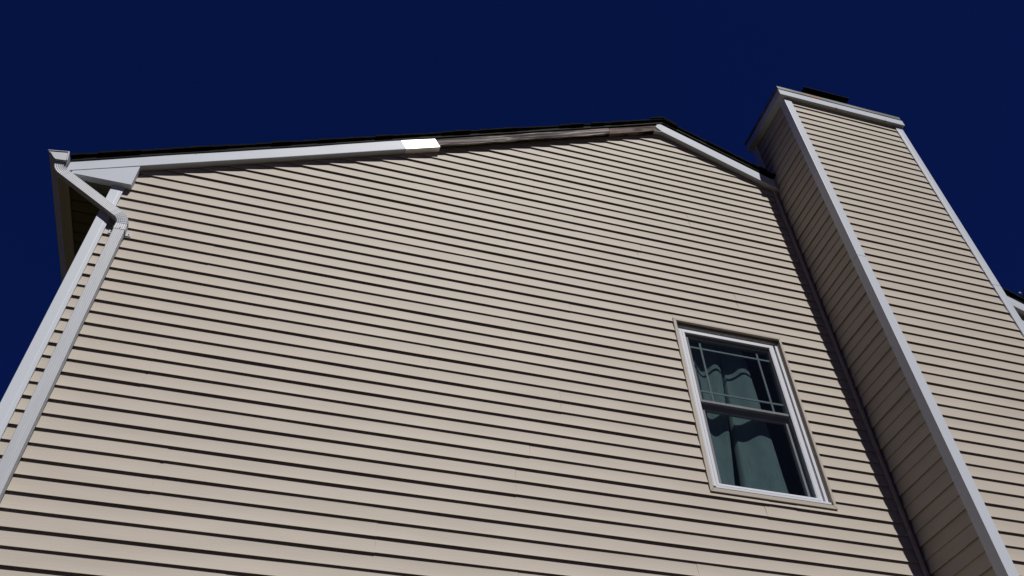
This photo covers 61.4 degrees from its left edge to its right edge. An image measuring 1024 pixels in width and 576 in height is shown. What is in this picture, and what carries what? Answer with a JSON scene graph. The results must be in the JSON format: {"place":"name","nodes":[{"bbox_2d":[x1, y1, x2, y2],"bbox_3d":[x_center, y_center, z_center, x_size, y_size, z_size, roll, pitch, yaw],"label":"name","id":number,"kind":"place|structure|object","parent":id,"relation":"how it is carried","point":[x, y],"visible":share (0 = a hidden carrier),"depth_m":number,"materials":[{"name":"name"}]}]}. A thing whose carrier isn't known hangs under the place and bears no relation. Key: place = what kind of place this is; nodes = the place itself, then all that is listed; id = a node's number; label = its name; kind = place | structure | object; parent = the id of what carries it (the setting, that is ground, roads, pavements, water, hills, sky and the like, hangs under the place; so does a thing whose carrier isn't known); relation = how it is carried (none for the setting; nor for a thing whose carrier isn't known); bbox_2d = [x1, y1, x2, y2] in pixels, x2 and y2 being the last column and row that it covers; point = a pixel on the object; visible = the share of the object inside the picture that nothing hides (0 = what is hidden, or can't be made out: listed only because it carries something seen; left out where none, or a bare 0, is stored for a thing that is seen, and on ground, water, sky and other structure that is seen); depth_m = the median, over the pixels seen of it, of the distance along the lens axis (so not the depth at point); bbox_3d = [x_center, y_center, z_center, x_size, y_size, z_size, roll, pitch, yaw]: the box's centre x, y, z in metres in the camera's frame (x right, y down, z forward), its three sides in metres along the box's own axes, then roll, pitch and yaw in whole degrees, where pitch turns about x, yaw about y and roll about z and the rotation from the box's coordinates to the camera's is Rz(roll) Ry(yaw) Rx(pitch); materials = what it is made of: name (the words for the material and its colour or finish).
{"place":"outdoors","nodes":[
{"label":"outdoors","id":0,"kind":"place"},
{"bbox_2d":[0,0,1023,401],"label":"sky","id":1,"kind":"structure","parent":0,"point":[77,76],"materials":[{"name":"blue"}]},
{"label":"ground","id":2,"kind":"structure","parent":0,"visible":0},
{"bbox_2d":[0,86,1023,575],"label":"house","id":3,"kind":"structure","parent":2,"relation":"on","point":[462,352],"depth_m":6.12,"materials":[{"name":"plastic"}]},
{"bbox_2d":[688,340,734,485],"bbox_3d":[1.522,1.098,6.441,0.405,2.130,0.065,12,-48,-13],"label":"curtain","id":4,"kind":"object","parent":3,"relation":"hanging from","point":[718,426],"visible":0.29,"depth_m":6.60,"materials":[{"name":"fabric"}]},
{"bbox_2d":[715,346,788,493],"bbox_3d":[1.853,1.180,6.530,0.526,2.130,0.147,15,-49,-16],"label":"curtain","id":5,"kind":"object","parent":3,"relation":"hanging from","point":[757,464],"visible":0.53,"depth_m":6.52,"materials":[{"name":"fabric"}]},
{"bbox_2d":[672,318,837,509],"bbox_3d":[1.763,0.948,6.554,0.971,1.632,0.168,11,-48,-12],"label":"window","id":6,"kind":"structure","parent":3,"relation":"in","point":[815,494],"depth_m":6.55,"materials":[{"name":"plastic"}]}
]}

